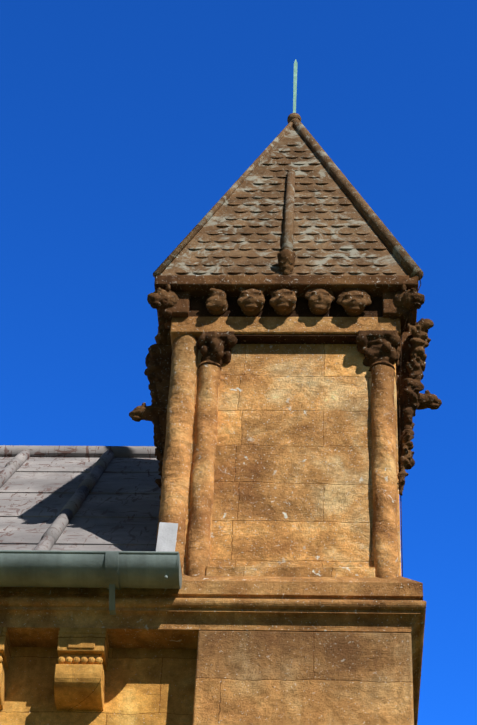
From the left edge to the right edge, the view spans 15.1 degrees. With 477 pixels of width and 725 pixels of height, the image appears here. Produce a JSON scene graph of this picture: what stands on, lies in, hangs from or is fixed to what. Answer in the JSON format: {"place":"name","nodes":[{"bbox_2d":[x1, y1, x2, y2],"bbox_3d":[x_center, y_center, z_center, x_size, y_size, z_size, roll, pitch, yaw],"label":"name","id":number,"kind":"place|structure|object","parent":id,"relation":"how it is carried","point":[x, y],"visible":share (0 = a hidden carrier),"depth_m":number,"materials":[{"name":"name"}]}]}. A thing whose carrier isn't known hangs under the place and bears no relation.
{"place":"outdoors","nodes":[
{"label":"outdoors","id":0,"kind":"place"},
{"bbox_2d":[0,457,160,550],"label":"lead roof sheets","id":1,"kind":"object","parent":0,"point":[119,509],"visible":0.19,"depth_m":9.26,"materials":[{"name":"grey metal"}]},
{"bbox_2d":[0,445,156,549],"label":"roof ridges","id":2,"kind":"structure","parent":1,"relation":"on","point":[21,454],"depth_m":10.40,"materials":[{"name":"grey metal"}]},
{"bbox_2d":[0,0,476,724],"label":"sky","id":3,"kind":"structure","parent":0,"point":[123,123],"materials":[{"name":"blue"}]},
{"bbox_2d":[170,317,400,346],"bbox_3d":[0.250,0.183,9.185,1.124,0.110,1.127,0,-41,3],"label":"stone architrave","id":4,"kind":"object","parent":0,"point":[196,327],"visible":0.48,"depth_m":8.76,"materials":[{"name":"brown stone"}]},
{"label":"ground","id":5,"kind":"structure","parent":0,"visible":0},
{"bbox_2d":[0,647,196,724],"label":"nave wall","id":6,"kind":"structure","parent":5,"relation":"on","point":[147,686],"depth_m":7.65,"materials":[{"name":"stone"}]},
{"bbox_2d":[0,627,11,709],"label":"corbel","id":7,"kind":"object","parent":6,"relation":"attached to","point":[5,649],"visible":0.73,"depth_m":7.65,"materials":[{"name":"brown stone"}]},
{"bbox_2d":[54,627,109,710],"bbox_3d":[-0.667,1.305,7.631,0.206,0.312,0.187,0,-41,3],"label":"corbel","id":8,"kind":"object","parent":6,"relation":"attached to","point":[81,667],"visible":0.98,"depth_m":7.57,"materials":[{"name":"brown stone"}]},
{"bbox_2d":[0,574,425,724],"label":"eaves cornice","id":9,"kind":"structure","parent":6,"relation":"on","point":[165,618],"depth_m":7.68,"materials":[{"name":"brown stone"}]},
{"bbox_2d":[0,550,181,614],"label":"gutter","id":10,"kind":"object","parent":9,"relation":"on","point":[111,571],"visible":0.94,"depth_m":7.62,"materials":[{"name":"paint"}]},
{"bbox_2d":[156,522,177,551],"bbox_3d":[-0.315,0.778,7.881,0.084,0.190,0.006,4,-44,2],"label":"lead flashing","id":11,"kind":"object","parent":9,"relation":"on","point":[167,537],"visible":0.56,"depth_m":7.89,"materials":[{"name":"grey metal"}]},
{"bbox_2d":[156,334,197,571],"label":"column","id":12,"kind":"structure","parent":9,"relation":"on","point":[175,481],"depth_m":8.35,"materials":[{"name":"stone"}]},
{"bbox_2d":[186,361,220,576],"bbox_3d":[-0.162,0.501,8.270,0.111,1.260,0.111,0,-41,3],"label":"shaft","id":13,"kind":"object","parent":9,"relation":"on","point":[201,505],"visible":0.96,"depth_m":8.21,"materials":[{"name":"stone"}]},
{"bbox_2d":[197,331,236,368],"bbox_3d":[-0.110,-0.036,8.719,0.188,0.211,0.170,8,-41,-6],"label":"capital","id":14,"kind":"object","parent":13,"relation":"on","point":[214,347],"visible":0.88,"depth_m":8.69,"materials":[{"name":"stone"}]},
{"bbox_2d":[160,344,400,577],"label":"tower wall","id":15,"kind":"structure","parent":9,"relation":"on","point":[293,493],"depth_m":8.28,"materials":[{"name":"brown stone"}]},
{"bbox_2d":[152,345,171,456],"bbox_3d":[-0.375,0.359,8.706,0.155,1.050,0.160,0,-41,3],"label":"wing web","id":16,"kind":"object","parent":15,"relation":"attached to","point":[162,355],"visible":0.27,"depth_m":8.85,"materials":[{"name":"stone"}]},
{"bbox_2d":[129,344,164,499],"bbox_3d":[-0.418,0.324,8.693,0.234,1.065,0.135,0,-41,3],"label":"carved ornament","id":17,"kind":"object","parent":16,"relation":"attached to","point":[153,411],"visible":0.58,"depth_m":8.70,"materials":[{"name":"stone"}]},
{"bbox_2d":[154,275,417,328],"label":"cornice","id":18,"kind":"structure","parent":15,"relation":"on","point":[386,288],"depth_m":8.84,"materials":[{"name":"stone"}]},
{"bbox_2d":[147,284,178,323],"bbox_3d":[-0.366,-0.289,8.834,0.209,0.187,0.114,23,-43,-38],"label":"ornament","id":19,"kind":"object","parent":18,"relation":"on","point":[160,299],"visible":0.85,"depth_m":8.80,"materials":[{"name":"stone"}]},
{"bbox_2d":[155,324,170,344],"bbox_3d":[-0.360,-0.141,9.048,0.125,0.151,0.133,0,-41,3],"label":"corbel head","id":20,"kind":"object","parent":18,"relation":"attached to","point":[162,336],"visible":0.35,"depth_m":8.99},
{"bbox_2d":[206,288,227,314],"bbox_3d":[-0.105,-0.297,8.836,0.112,0.132,0.106,4,-33,-1],"label":"carved head","id":21,"kind":"object","parent":18,"relation":"on","point":[216,302],"visible":1,"depth_m":8.80,"materials":[{"name":"stone"}]},
{"bbox_2d":[237,287,265,315],"bbox_3d":[0.064,-0.307,8.822,0.137,0.156,0.129,0,-34,3],"label":"carved head","id":22,"kind":"object","parent":18,"relation":"on","point":[251,302],"visible":1,"depth_m":8.78,"materials":[{"name":"stone"}]},
{"bbox_2d":[269,289,297,315],"bbox_3d":[0.227,-0.299,8.809,0.136,0.138,0.123,-19,-46,23],"label":"carved head","id":23,"kind":"object","parent":18,"relation":"on","point":[282,302],"visible":1,"depth_m":8.77,"materials":[{"name":"stone"}]},
{"bbox_2d":[161,126,408,274],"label":"tower roof","id":24,"kind":"structure","parent":18,"relation":"on","point":[240,232],"depth_m":9.30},
{"bbox_2d":[277,249,295,274],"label":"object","id":25,"kind":"object","parent":24,"relation":"on","point":[286,259],"visible":0.85,"depth_m":8.90,"materials":[{"name":"stone"}]},
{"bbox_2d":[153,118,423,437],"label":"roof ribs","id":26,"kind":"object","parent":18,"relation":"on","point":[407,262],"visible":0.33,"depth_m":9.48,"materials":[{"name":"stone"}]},
{"bbox_2d":[287,113,300,122],"bbox_3d":[0.329,-1.429,10.590,0.084,0.090,0.084,0,-41,3],"label":"ball finial","id":27,"kind":"object","parent":26,"relation":"on","point":[291,116],"visible":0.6,"depth_m":10.56,"materials":[{"name":"stone"}]},
{"bbox_2d":[293,59,296,112],"bbox_3d":[0.340,-1.655,10.787,0.022,0.530,0.008,0,-41,3],"label":"lightning rod","id":28,"kind":"object","parent":27,"relation":"on","point":[295,87],"visible":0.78,"depth_m":10.78,"materials":[{"name":"metal"}]},
{"bbox_2d":[304,288,334,314],"bbox_3d":[0.400,-0.305,8.812,0.126,0.165,0.120,-26,-49,29],"label":"corbel head front","id":29,"kind":"object","parent":18,"relation":"on","point":[320,300],"visible":1,"depth_m":8.78,"materials":[{"name":"stone"}]},
{"bbox_2d":[336,288,371,315],"bbox_3d":[0.566,-0.299,8.792,0.127,0.150,0.126,33,-49,-30],"label":"corbel head front","id":30,"kind":"object","parent":18,"relation":"on","point":[353,301],"visible":0.98,"depth_m":8.76,"materials":[{"name":"stone"}]},
{"bbox_2d":[401,323,411,331],"bbox_3d":[0.847,-0.138,8.987,0.134,0.156,0.133,32,-49,-29],"label":"corbel head","id":31,"kind":"object","parent":18,"relation":"attached to","point":[408,329],"visible":0.12,"depth_m":8.92},
{"bbox_2d":[390,284,424,322],"bbox_3d":[0.829,-0.284,8.772,0.114,0.187,0.209,33,-37,-30],"label":"corner beast","id":32,"kind":"object","parent":18,"relation":"on","point":[412,299],"visible":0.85,"depth_m":8.73,"materials":[{"name":"stone"}]},
{"bbox_2d":[406,450,414,469],"bbox_3d":[0.876,0.497,9.680,0.113,0.177,0.203,-32,-51,33],"label":"corner beast","id":33,"kind":"object","parent":18,"relation":"attached to","point":[410,464],"visible":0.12,"depth_m":9.67,"materials":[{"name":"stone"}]},
{"bbox_2d":[189,297,382,316],"bbox_3d":[0.254,0.094,9.265,1.124,0.150,1.124,0,-41,3],"label":"frieze","id":34,"kind":"object","parent":15,"relation":"on","point":[198,308],"visible":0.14,"depth_m":8.83,"materials":[{"name":"stone"}]},
{"bbox_2d":[234,334,357,343],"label":"lintel soffit","id":35,"kind":"structure","parent":15,"relation":"attached to","point":[296,338],"depth_m":8.74,"materials":[{"name":"stone"}]},
{"bbox_2d":[396,332,411,466],"bbox_3d":[0.815,0.297,8.568,0.155,1.050,0.160,0,-41,3],"label":"wing web","id":36,"kind":"object","parent":15,"relation":"attached to","point":[406,347],"visible":0.27,"depth_m":8.66,"materials":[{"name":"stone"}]},
{"bbox_2d":[397,318,441,495],"bbox_3d":[0.853,0.215,8.494,0.227,1.063,0.180,0,-41,3],"label":"carved ornament","id":37,"kind":"object","parent":15,"relation":"attached to","point":[415,400],"visible":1,"depth_m":8.55,"materials":[{"name":"stone"}]},
{"bbox_2d":[299,119,420,576],"bbox_3d":[0.595,-0.304,9.148,0.912,3.601,0.069,-32,-51,33],"label":"lightning conductor","id":38,"kind":"object","parent":9,"relation":"on","point":[399,421],"visible":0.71,"depth_m":8.44,"materials":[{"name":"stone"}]},
{"bbox_2d":[370,361,399,578],"bbox_3d":[0.669,0.506,8.229,0.119,1.260,0.118,0,-41,3],"label":"shaft","id":39,"kind":"object","parent":9,"relation":"on","point":[384,525],"visible":0.94,"depth_m":8.17,"materials":[{"name":"stone"}]},
{"bbox_2d":[355,330,400,371],"bbox_3d":[0.678,-0.025,8.687,0.228,0.212,0.187,0,-41,3],"label":"capital","id":40,"kind":"object","parent":39,"relation":"on","point":[377,346],"visible":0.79,"depth_m":8.65,"materials":[{"name":"stone"}]},
{"bbox_2d":[193,630,413,724],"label":"corner buttress","id":41,"kind":"structure","parent":5,"relation":"on","point":[293,678],"depth_m":7.47,"materials":[{"name":"stone"}]}
]}

